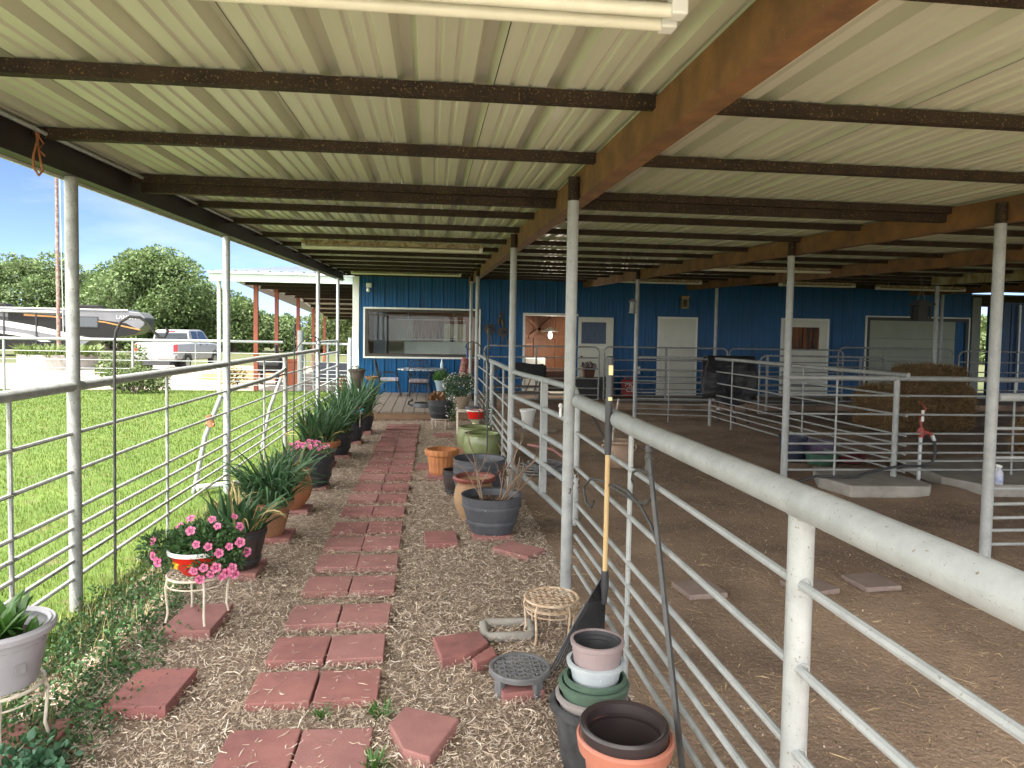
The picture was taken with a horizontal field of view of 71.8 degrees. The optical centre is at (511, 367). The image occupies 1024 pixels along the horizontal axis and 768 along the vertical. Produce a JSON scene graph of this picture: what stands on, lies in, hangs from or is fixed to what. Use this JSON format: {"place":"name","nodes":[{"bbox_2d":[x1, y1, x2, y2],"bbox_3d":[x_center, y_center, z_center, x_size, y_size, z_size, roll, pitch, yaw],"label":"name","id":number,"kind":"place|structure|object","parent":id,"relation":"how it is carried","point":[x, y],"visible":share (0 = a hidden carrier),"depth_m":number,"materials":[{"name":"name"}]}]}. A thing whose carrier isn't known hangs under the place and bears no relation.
{"place":"outdoors","nodes":[
{"label":"outdoors","id":0,"kind":"place"},
{"bbox_2d":[0,363,335,390],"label":"gravel drive","id":1,"kind":"structure","parent":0,"point":[188,383],"depth_m":23.30,"materials":[{"name":"gravel"}]},
{"bbox_2d":[8,342,103,370],"bbox_3d":[-18.666,-0.520,29.079,3.484,1.124,3.424,1,3,-7],"label":"concrete planter","id":2,"kind":"object","parent":1,"relation":"on","point":[28,358],"visible":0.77,"depth_m":27.92,"materials":[{"name":"white concrete"}]},
{"bbox_2d":[55,178,63,346],"bbox_3d":[-20.421,-5.343,31.854,0.292,10.600,0.170,1,3,-7],"label":"flag pole","id":3,"kind":"object","parent":1,"relation":"on","point":[58,327],"visible":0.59,"depth_m":31.84,"materials":[{"name":"metal"}]},
{"bbox_2d":[134,329,216,369],"bbox_3d":[-14.490,-0.822,30.914,1.814,1.716,5.230,1,3,-3],"label":"pickup truck","id":4,"kind":"object","parent":1,"relation":"on","point":[180,359],"visible":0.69,"depth_m":29.46,"materials":[{"name":"white paint"}]},
{"bbox_2d":[207,266,352,391],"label":"pavilion","id":5,"kind":"structure","parent":1,"relation":"on","point":[295,286],"depth_m":19.92,"materials":[{"name":"white paint"}]},
{"bbox_2d":[0,389,340,653],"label":"lawn","id":6,"kind":"structure","parent":0,"point":[95,536],"depth_m":7.99,"materials":[{"name":"plant"}]},
{"bbox_2d":[100,365,172,393],"bbox_3d":[-9.793,0.290,18.463,1.736,0.783,0.957,1,3,-7],"label":"garden shrub","id":7,"kind":"object","parent":6,"relation":"on","point":[150,384],"visible":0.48,"depth_m":18.46,"materials":[{"name":"green plant"}]},
{"bbox_2d":[113,315,168,590],"bbox_3d":[-2.382,0.581,4.541,0.352,1.834,0.019,1,3,-7],"label":"shepherd hook","id":8,"kind":"object","parent":6,"relation":"on","point":[155,333],"visible":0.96,"depth_m":4.51,"materials":[{"name":"grey metal"}]},
{"bbox_2d":[0,330,303,390],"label":"pipe fence","id":9,"kind":"object","parent":6,"relation":"on","point":[300,339],"visible":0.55,"depth_m":18.92,"materials":[{"name":"metal"}]},
{"bbox_2d":[0,348,318,605],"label":"pipe fence","id":10,"kind":"object","parent":6,"relation":"on","point":[8,397],"visible":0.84,"depth_m":5.05,"materials":[{"name":"metal"}]},
{"bbox_2d":[4,418,674,767],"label":"mulch bed","id":11,"kind":"object","parent":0,"point":[307,725],"visible":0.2,"depth_m":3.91,"materials":[{"name":"wood"}]},
{"bbox_2d":[1,718,73,767],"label":"paver","id":12,"kind":"object","parent":11,"relation":"on","point":[17,733],"visible":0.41,"depth_m":2.88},
{"bbox_2d":[0,668,49,765],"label":"wire stand","id":13,"kind":"object","parent":12,"relation":"on","point":[44,679],"visible":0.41,"depth_m":2.76,"materials":[{"name":"beige paint"}]},
{"bbox_2d":[0,588,57,696],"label":"grey pot","id":14,"kind":"object","parent":13,"relation":"on","point":[25,628],"visible":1,"depth_m":2.71,"materials":[{"name":"plastic"}]},
{"bbox_2d":[0,727,83,767],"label":"clover weed","id":15,"kind":"object","parent":11,"relation":"on","point":[27,759],"visible":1,"depth_m":2.61,"materials":[{"name":"green plant"}]},
{"bbox_2d":[1,495,241,758],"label":"dry grass","id":16,"kind":"structure","parent":11,"relation":"on","point":[103,635],"depth_m":3.99,"materials":[{"name":"plant"}]},
{"bbox_2d":[1,492,245,767],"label":"ground cover","id":17,"kind":"object","parent":11,"relation":"on","point":[75,651],"visible":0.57,"depth_m":3.50,"materials":[{"name":"green plant"}]},
{"bbox_2d":[102,668,196,719],"bbox_3d":[-1.649,1.488,3.239,0.270,0.064,0.360,1,3,-3],"label":"paver","id":18,"kind":"object","parent":11,"relation":"on","point":[159,692],"visible":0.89,"depth_m":3.18,"materials":[{"name":"concrete"}]},
{"bbox_2d":[159,603,232,640],"bbox_3d":[-1.798,1.452,4.047,0.270,0.066,0.400,1,3,-4],"label":"paver","id":19,"kind":"object","parent":11,"relation":"on","point":[215,615],"visible":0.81,"depth_m":3.97,"materials":[{"name":"concrete"}]},
{"bbox_2d":[164,569,229,626],"bbox_3d":[-1.788,1.286,4.019,0.331,0.260,0.331,1,3,-7],"label":"wire stand","id":20,"kind":"object","parent":19,"relation":"on","point":[191,581],"visible":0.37,"depth_m":3.92,"materials":[{"name":"beige paint"}]},
{"bbox_2d":[134,514,251,583],"bbox_3d":[-1.800,1.005,4.009,0.642,0.320,0.425,1,3,-7],"label":"petunia bowl","id":21,"kind":"object","parent":20,"relation":"on","point":[211,546],"visible":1,"depth_m":3.93,"materials":[{"name":"red ceramic"}]},
{"bbox_2d":[215,558,266,580],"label":"paver","id":22,"kind":"object","parent":11,"relation":"on","point":[257,569],"visible":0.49,"depth_m":4.83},
{"bbox_2d":[195,479,298,570],"bbox_3d":[-1.851,1.069,4.936,0.718,0.628,0.826,1,3,5],"label":"iris barrel","id":23,"kind":"object","parent":22,"relation":"on","point":[254,531],"visible":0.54,"depth_m":4.88,"materials":[{"name":"plant"}]},
{"bbox_2d":[212,729,300,767],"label":"paver","id":24,"kind":"object","parent":11,"relation":"on","point":[269,750],"visible":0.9,"depth_m":2.79,"materials":[{"name":"concrete"}]},
{"bbox_2d":[264,528,295,544],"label":"paver","id":25,"kind":"object","parent":11,"relation":"on","point":[287,534],"visible":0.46,"depth_m":5.63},
{"bbox_2d":[204,447,331,537],"bbox_3d":[-1.983,0.972,5.656,1.040,0.751,0.974,3,3,37],"label":"daylily pot","id":26,"kind":"object","parent":25,"relation":"on","point":[275,482],"visible":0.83,"depth_m":5.60,"materials":[{"name":"ceramic"}]},
{"bbox_2d":[244,670,319,710],"bbox_3d":[-1.065,1.504,3.294,0.286,0.051,0.292,1,3,-7],"label":"paver","id":27,"kind":"object","parent":11,"relation":"on","point":[299,689],"visible":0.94,"depth_m":3.25,"materials":[{"name":"concrete"}]},
{"bbox_2d":[265,636,331,668],"bbox_3d":[-1.109,1.485,3.696,0.290,0.050,0.295,1,3,-7],"label":"paver","id":28,"kind":"object","parent":11,"relation":"on","point":[284,650],"visible":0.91,"depth_m":3.65,"materials":[{"name":"concrete"}]},
{"bbox_2d":[289,504,312,514],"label":"paver","id":29,"kind":"object","parent":11,"relation":"on","point":[304,509],"visible":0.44,"depth_m":6.49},
{"bbox_2d":[255,441,334,509],"bbox_3d":[-2.118,0.974,6.550,0.914,0.658,0.648,2,3,20],"label":"terracotta urn","id":30,"kind":"object","parent":29,"relation":"on","point":[300,499],"visible":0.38,"depth_m":6.54,"materials":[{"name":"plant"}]},
{"bbox_2d":[285,604,341,630],"bbox_3d":[-1.157,1.463,4.141,0.289,0.048,0.294,1,3,-7],"label":"paver","id":31,"kind":"object","parent":11,"relation":"on","point":[319,618],"visible":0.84,"depth_m":4.09,"materials":[{"name":"concrete"}]},
{"bbox_2d":[218,452,410,767],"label":"stray chips","id":32,"kind":"object","parent":11,"relation":"on","point":[327,655],"visible":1,"depth_m":3.45,"materials":[{"name":"brown wood"}]},
{"bbox_2d":[312,482,329,490],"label":"paver","id":33,"kind":"object","parent":11,"relation":"on","point":[324,488],"visible":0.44,"depth_m":7.54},
{"bbox_2d":[286,439,335,487],"bbox_3d":[-2.186,1.024,7.660,0.539,0.491,0.535,1,3,-7],"label":"flower barrel","id":34,"kind":"object","parent":33,"relation":"on","point":[324,466],"visible":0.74,"depth_m":7.54,"materials":[{"name":"plastic"}]},
{"bbox_2d":[302,576,352,597],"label":"paver","id":35,"kind":"object","parent":11,"relation":"on","point":[343,583],"visible":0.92,"depth_m":4.59,"materials":[{"name":"concrete"}]},
{"bbox_2d":[291,728,372,767],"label":"paver","id":36,"kind":"object","parent":11,"relation":"on","point":[344,751],"visible":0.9,"depth_m":2.81,"materials":[{"name":"concrete"}]},
{"bbox_2d":[315,554,359,572],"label":"paver","id":37,"kind":"object","parent":11,"relation":"on","point":[342,560],"visible":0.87,"depth_m":5.05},
{"bbox_2d":[335,452,351,458],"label":"paver","id":38,"kind":"object","parent":11,"relation":"on","point":[345,456],"visible":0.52,"depth_m":9.45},
{"bbox_2d":[300,387,374,454],"bbox_3d":[-2.377,0.697,9.576,1.107,0.928,1.051,1,3,-7],"label":"iris tub","id":39,"kind":"object","parent":38,"relation":"on","point":[344,446],"visible":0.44,"depth_m":9.51,"materials":[{"name":"plastic"}]},
{"bbox_2d":[313,669,380,708],"bbox_3d":[-0.769,1.508,3.324,0.286,0.047,0.291,1,3,-7],"label":"paver","id":40,"kind":"object","parent":11,"relation":"on","point":[348,690],"visible":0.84,"depth_m":3.29,"materials":[{"name":"concrete"}]},
{"bbox_2d":[326,633,385,666],"bbox_3d":[-0.817,1.488,3.732,0.290,0.048,0.295,1,3,-7],"label":"paver","id":41,"kind":"object","parent":11,"relation":"on","point":[362,649],"visible":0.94,"depth_m":3.69,"materials":[{"name":"concrete"}]},
{"bbox_2d":[351,438,362,444],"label":"paver","id":42,"kind":"object","parent":11,"relation":"on","point":[358,442],"visible":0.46,"depth_m":10.62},
{"bbox_2d":[312,377,381,441],"bbox_3d":[-2.485,0.612,10.709,1.145,0.987,1.208,1,3,-7],"label":"iris tub","id":43,"kind":"object","parent":42,"relation":"on","point":[357,427],"visible":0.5,"depth_m":10.65,"materials":[{"name":"plastic"}]},
{"bbox_2d":[338,603,391,629],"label":"paver","id":44,"kind":"object","parent":11,"relation":"on","point":[351,612],"visible":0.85,"depth_m":4.13,"materials":[{"name":"concrete"}]},
{"bbox_2d":[349,575,395,596],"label":"paver","id":45,"kind":"object","parent":11,"relation":"on","point":[386,585],"visible":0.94,"depth_m":4.62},
{"bbox_2d":[389,707,458,767],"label":"paver","id":46,"kind":"object","parent":11,"relation":"on","point":[421,735],"visible":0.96,"depth_m":2.90,"materials":[{"name":"concrete"}]},
{"bbox_2d":[427,471,443,480],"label":"paver","id":47,"kind":"object","parent":11,"relation":"on","point":[434,477],"visible":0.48,"depth_m":8.16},
{"bbox_2d":[425,446,458,474],"bbox_3d":[-0.828,1.099,8.364,0.411,0.290,0.411,1,3,-7],"label":"ribbed pot","id":48,"kind":"object","parent":47,"relation":"on","point":[440,458],"visible":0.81,"depth_m":8.22,"materials":[{"name":"orange ceramic"}]},
{"bbox_2d":[433,631,487,668],"bbox_3d":[-0.265,1.488,3.737,0.284,0.058,0.272,0,3,-20],"label":"broken paver","id":49,"kind":"object","parent":11,"relation":"on","point":[450,649],"visible":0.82,"depth_m":3.71,"materials":[{"name":"concrete"}]},
{"bbox_2d":[452,472,496,520],"bbox_3d":[-0.344,1.180,6.428,0.402,0.406,0.402,1,3,-7],"label":"clay jar","id":50,"kind":"object","parent":11,"relation":"on","point":[463,481],"visible":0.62,"depth_m":6.32,"materials":[{"name":"red ceramic"}]},
{"bbox_2d":[462,430,500,454],"bbox_3d":[-0.401,1.050,9.378,0.516,0.385,0.516,1,3,-7],"label":"green pot","id":51,"kind":"object","parent":11,"relation":"on","point":[478,440],"visible":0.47,"depth_m":9.18,"materials":[{"name":"ceramic"}]},
{"bbox_2d":[472,532,512,540],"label":"paver","id":52,"kind":"object","parent":11,"relation":"on","point":[476,536],"visible":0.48,"depth_m":5.81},
{"bbox_2d":[453,429,537,535],"bbox_3d":[-0.139,0.925,5.937,0.573,0.904,0.613,-1,4,-41],"label":"grey barrel","id":53,"kind":"object","parent":52,"relation":"on","point":[491,511],"visible":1,"depth_m":5.84,"materials":[{"name":"plastic"}]},
{"bbox_2d":[477,354,515,455],"bbox_3d":[-0.321,0.575,10.815,0.062,1.422,5.920,1,3,-7],"label":"pipe fence","id":54,"kind":"object","parent":11,"relation":"on","point":[504,367],"visible":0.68,"depth_m":10.16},
{"bbox_2d":[479,617,534,642],"bbox_3d":[-0.022,1.485,4.011,0.324,0.051,0.244,1,3,-7],"label":"concrete loop","id":55,"kind":"object","parent":11,"relation":"on","point":[484,625],"visible":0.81,"depth_m":3.95,"materials":[{"name":"concrete"}]},
{"bbox_2d":[489,652,550,702],"bbox_3d":[0.037,1.481,3.372,0.296,0.126,0.296,1,3,-7],"label":"plastic trivet","id":56,"kind":"object","parent":11,"relation":"on","point":[540,673],"visible":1,"depth_m":3.33,"materials":[{"name":"plastic"}]},
{"bbox_2d":[523,586,579,645],"bbox_3d":[0.223,1.391,3.967,0.320,0.230,0.322,1,3,-7],"label":"wire stool","id":57,"kind":"object","parent":11,"relation":"on","point":[551,594],"visible":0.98,"depth_m":3.93,"materials":[{"name":"metal"}]},
{"bbox_2d":[548,356,613,678],"bbox_3d":[0.371,0.739,3.547,0.443,1.596,0.138,-1,4,-41],"label":"leaf rake","id":58,"kind":"object","parent":11,"relation":"on","point":[591,614],"visible":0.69,"depth_m":3.58,"materials":[{"name":"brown wood"}]},
{"bbox_2d":[549,688,630,767],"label":"black bucket","id":59,"kind":"object","parent":11,"relation":"on","point":[567,724],"visible":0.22,"depth_m":2.69,"materials":[{"name":"plastic"}]},
{"bbox_2d":[555,684,628,715],"bbox_3d":[0.312,1.373,2.784,0.286,0.205,0.286,1,3,-7],"label":"grey rim pot","id":60,"kind":"object","parent":59,"relation":"in","point":[569,707],"visible":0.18,"depth_m":2.69,"materials":[{"name":"grey plastic"}]},
{"bbox_2d":[558,671,629,707],"bbox_3d":[0.320,1.331,2.783,0.278,0.210,0.278,1,3,-7],"label":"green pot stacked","id":61,"kind":"object","parent":60,"relation":"in","point":[576,698],"visible":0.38,"depth_m":2.67,"materials":[{"name":"green plastic"}]},
{"bbox_2d":[563,666,626,695],"bbox_3d":[0.325,1.290,2.781,0.248,0.172,0.248,1,3,-7],"label":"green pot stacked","id":62,"kind":"object","parent":61,"relation":"in","point":[572,685],"visible":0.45,"depth_m":2.69,"materials":[{"name":"green plastic"}]},
{"bbox_2d":[566,651,624,687],"bbox_3d":[0.328,1.202,2.777,0.230,0.118,0.230,1,3,-7],"label":"blue grey pot","id":63,"kind":"object","parent":62,"relation":"in","point":[594,679],"visible":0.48,"depth_m":2.69,"materials":[{"name":"plastic"}]},
{"bbox_2d":[570,628,624,670],"bbox_3d":[0.333,1.120,2.764,0.211,0.124,0.211,1,3,-7],"label":"mauve pot","id":64,"kind":"object","parent":63,"relation":"on","point":[596,649],"visible":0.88,"depth_m":2.72,"materials":[{"name":"plastic"}]},
{"bbox_2d":[577,715,674,767],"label":"orange plastic pot","id":65,"kind":"object","parent":11,"relation":"on","point":[593,757],"visible":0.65,"depth_m":2.28,"materials":[{"name":"plastic"}]},
{"bbox_2d":[579,700,669,759],"bbox_3d":[0.379,1.369,2.409,0.304,0.332,0.304,1,3,-7],"label":"brown pot","id":66,"kind":"object","parent":65,"relation":"in","point":[627,730],"visible":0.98,"depth_m":2.49,"materials":[{"name":"plastic"}]},
{"bbox_2d":[583,444,684,767],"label":"shepherd hook","id":67,"kind":"object","parent":11,"relation":"on","point":[649,472],"visible":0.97,"depth_m":2.78,"materials":[{"name":"grey metal"}]},
{"bbox_2d":[0,341,1023,406],"bbox_3d":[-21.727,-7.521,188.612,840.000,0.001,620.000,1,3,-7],"label":"ground","id":68,"kind":"structure","parent":0,"point":[332,358],"depth_m":44.86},
{"bbox_2d":[0,249,87,307],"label":"oak tree","id":69,"kind":"object","parent":68,"relation":"on","point":[34,280],"visible":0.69,"depth_m":56.64,"materials":[{"name":"green plant"}]},
{"bbox_2d":[0,303,154,348],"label":"travel trailer","id":70,"kind":"object","parent":68,"relation":"on","point":[98,321],"visible":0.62,"depth_m":41.61,"materials":[{"name":"grey"}]},
{"bbox_2d":[80,243,215,346],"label":"oak tree","id":71,"kind":"object","parent":68,"relation":"on","point":[163,283],"visible":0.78,"depth_m":51.34,"materials":[{"name":"green plant"}]},
{"bbox_2d":[185,296,270,352],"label":"oak tree","id":72,"kind":"object","parent":68,"relation":"on","point":[241,312],"visible":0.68,"depth_m":54.67,"materials":[{"name":"green plant"}]},
{"bbox_2d":[259,312,311,351],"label":"oak tree","id":73,"kind":"object","parent":68,"relation":"on","point":[286,325],"visible":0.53,"depth_m":57.12,"materials":[{"name":"green plant"}]},
{"bbox_2d":[371,392,473,421],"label":"wooden deck","id":74,"kind":"structure","parent":68,"relation":"on","point":[400,408],"depth_m":14.02,"materials":[{"name":"brown wood"}]},
{"bbox_2d":[441,372,473,408],"bbox_3d":[-1.059,0.446,14.333,0.801,0.754,0.699,1,3,-7],"label":"flower bush","id":75,"kind":"object","parent":74,"relation":"on","point":[462,398],"visible":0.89,"depth_m":14.24,"materials":[{"name":"green plant"}]},
{"bbox_2d":[0,0,1023,611],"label":"barn canopy","id":76,"kind":"object","parent":68,"relation":"on","point":[866,144],"visible":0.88,"depth_m":3.82,"materials":[{"name":"metal"}]},
{"bbox_2d":[301,240,482,253],"bbox_3d":[-1.601,-1.639,9.561,2.420,0.109,0.134,1,3,-7],"label":"strip light","id":77,"kind":"object","parent":76,"relation":"hanging from","point":[383,246],"visible":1,"depth_m":9.52,"materials":[{"name":"white glass"}]},
{"bbox_2d":[200,0,687,33],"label":"strip light","id":78,"kind":"object","parent":76,"relation":"hanging from","point":[661,16],"visible":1,"depth_m":1.89,"materials":[{"name":"white glass"}]},
{"bbox_2d":[509,370,579,525],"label":"pipe gate","id":79,"kind":"structure","parent":76,"relation":"attached to","point":[545,438],"depth_m":6.29,"materials":[{"name":"metal"}]},
{"bbox_2d":[352,276,981,399],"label":"metal building","id":80,"kind":"structure","parent":68,"relation":"on","point":[400,322],"depth_m":18.92,"materials":[{"name":"blue paint"}]},
{"bbox_2d":[363,307,480,358],"bbox_3d":[-2.288,-0.883,18.040,2.960,1.290,0.110,1,3,-7],"label":"window","id":81,"kind":"structure","parent":80,"relation":"in","point":[366,310],"depth_m":17.96,"materials":[{"name":"glass"}]},
{"bbox_2d":[577,317,613,376],"bbox_3d":[2.190,-0.315,18.486,0.930,2.020,0.124,1,3,-7],"label":"door","id":82,"kind":"structure","parent":80,"relation":"in","point":[593,331],"depth_m":18.49,"materials":[{"name":"paint"}]},
{"bbox_2d":[658,319,695,394],"bbox_3d":[4.388,-0.299,18.805,0.990,2.010,0.046,1,3,-7],"label":"door","id":83,"kind":"structure","parent":80,"relation":"in","point":[673,332],"depth_m":18.78,"materials":[{"name":"paint"}]},
{"bbox_2d":[781,320,827,393],"bbox_3d":[7.944,-0.275,19.218,1.270,2.040,0.040,1,3,-7],"label":"door","id":84,"kind":"structure","parent":80,"relation":"in","point":[820,329],"depth_m":19.21,"materials":[{"name":"paint"}]},
{"bbox_2d":[863,316,970,384],"bbox_3d":[11.218,-0.298,19.591,3.100,2.240,0.055,1,3,-7],"label":"garage door","id":85,"kind":"structure","parent":80,"relation":"in","point":[899,331],"depth_m":19.51,"materials":[{"name":"white paint"}]},
{"bbox_2d":[572,394,1023,767],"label":"pipe fence","id":86,"kind":"object","parent":68,"relation":"on","point":[992,587],"visible":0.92,"depth_m":1.83,"materials":[{"name":"metal"}]},
{"bbox_2d":[708,357,910,472],"bbox_3d":[4.157,0.638,10.861,0.062,1.440,5.642,1,3,-7],"label":"pipe fence","id":87,"kind":"object","parent":68,"relation":"on","point":[859,371],"visible":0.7,"depth_m":9.99,"materials":[{"name":"metal"}]},
{"bbox_2d":[636,356,708,421],"bbox_3d":[3.110,0.417,13.686,1.438,1.280,0.056,1,3,5],"label":"pipe fence","id":88,"kind":"object","parent":87,"relation":"attached to","point":[669,358],"visible":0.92,"depth_m":13.68,"materials":[{"name":"metal"}]},
{"bbox_2d":[701,355,757,424],"bbox_3d":[4.124,0.424,13.543,1.124,1.321,0.463,1,3,-7],"label":"horse blanket","id":89,"kind":"object","parent":87,"relation":"hanging from","point":[711,377],"visible":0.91,"depth_m":13.43,"materials":[{"name":"black fabric"}]},
{"bbox_2d":[813,467,930,497],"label":"concrete slab","id":90,"kind":"structure","parent":68,"relation":"on","point":[879,484],"depth_m":7.81,"materials":[{"name":"concrete"}]},
{"bbox_2d":[787,375,1023,476],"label":"pipe fence","id":91,"kind":"object","parent":68,"relation":"on","point":[895,413],"visible":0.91,"depth_m":8.19,"materials":[{"name":"metal"}]},
{"bbox_2d":[983,303,1023,394],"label":"blue shed","id":92,"kind":"structure","parent":68,"relation":"on","point":[1013,328],"depth_m":22.44,"materials":[{"name":"paint"}]},
{"bbox_2d":[992,393,1023,545],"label":"pipe fence","id":93,"kind":"object","parent":68,"relation":"on","point":[1014,397],"visible":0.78,"depth_m":5.23,"materials":[{"name":"metal"}]},
{"bbox_2d":[0,158,1023,326],"label":"sky","id":94,"kind":"structure","parent":0,"point":[108,226],"materials":[{"name":"blue"}]},
{"bbox_2d":[472,394,1023,411],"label":"concrete apron","id":95,"kind":"object","parent":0,"point":[628,405],"visible":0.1,"depth_m":16.89,"materials":[{"name":"concrete"}]},
{"bbox_2d":[483,345,599,399],"bbox_3d":[0.702,0.113,16.639,2.758,1.288,0.046,1,3,-6],"label":"livestock panel","id":96,"kind":"object","parent":95,"relation":"on","point":[536,357],"visible":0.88,"depth_m":16.63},
{"bbox_2d":[603,346,727,401],"bbox_3d":[3.681,0.144,16.908,3.040,1.298,0.040,1,3,-5],"label":"livestock panel","id":97,"kind":"object","parent":95,"relation":"on","point":[665,389],"visible":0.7,"depth_m":16.88,"materials":[{"name":"metal"}]},
{"bbox_2d":[729,348,843,402],"bbox_3d":[6.647,0.182,17.151,2.890,1.298,0.040,1,3,-5],"label":"livestock panel","id":98,"kind":"object","parent":95,"relation":"on","point":[841,391],"visible":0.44,"depth_m":17.17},
{"bbox_2d":[481,409,1023,767],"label":"dirt floor","id":99,"kind":"structure","parent":0,"point":[864,749],"depth_m":4.53,"materials":[{"name":"soil"}]},
{"bbox_2d":[488,413,1023,767],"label":"dirt clods","id":100,"kind":"object","parent":99,"relation":"on","point":[772,673],"visible":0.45,"depth_m":4.66,"materials":[{"name":"soil"}]},
{"bbox_2d":[499,410,1023,767],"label":"straw bits","id":101,"kind":"object","parent":99,"relation":"on","point":[813,602],"visible":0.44,"depth_m":4.45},
{"bbox_2d":[757,355,886,414],"bbox_3d":[6.670,0.375,15.197,2.797,1.280,0.044,1,3,-2],"label":"livestock panel","id":102,"kind":"object","parent":99,"relation":"on","point":[766,385],"visible":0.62,"depth_m":15.16,"materials":[{"name":"metal"}]},
{"bbox_2d":[841,573,901,591],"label":"paver","id":103,"kind":"object","parent":99,"relation":"on","point":[870,582],"visible":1,"depth_m":4.86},
{"bbox_2d":[849,381,937,432],"bbox_3d":[7.195,0.733,13.322,1.227,1.012,1.326,0,3,-14],"label":"hay bale","id":104,"kind":"object","parent":99,"relation":"on","point":[909,424],"visible":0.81,"depth_m":12.91},
{"bbox_2d":[904,381,980,432],"bbox_3d":[8.106,0.728,13.636,1.428,1.077,1.344,1,3,-7],"label":"hay bale","id":105,"kind":"object","parent":99,"relation":"on","point":[956,405],"visible":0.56,"depth_m":13.12},
{"bbox_2d":[891,361,969,387],"bbox_3d":[8.076,0.144,13.656,1.298,0.572,1.161,1,3,-7],"label":"hay bale","id":106,"kind":"object","parent":105,"relation":"on","point":[926,369],"visible":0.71,"depth_m":13.28},
{"bbox_2d":[903,457,1023,497],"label":"concrete slab","id":107,"kind":"structure","parent":99,"relation":"on","point":[971,481],"depth_m":8.35,"materials":[{"name":"concrete"}]},
{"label":"paver","id":108,"kind":"object","parent":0,"visible":0},
{"bbox_2d":[278,400,358,452],"bbox_3d":[-2.410,0.785,8.870,1.021,0.807,0.972,-1,4,-41],"label":"potted plant","id":109,"kind":"object","parent":108,"relation":"on","point":[322,429],"visible":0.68,"depth_m":8.77,"materials":[{"name":"plant"}]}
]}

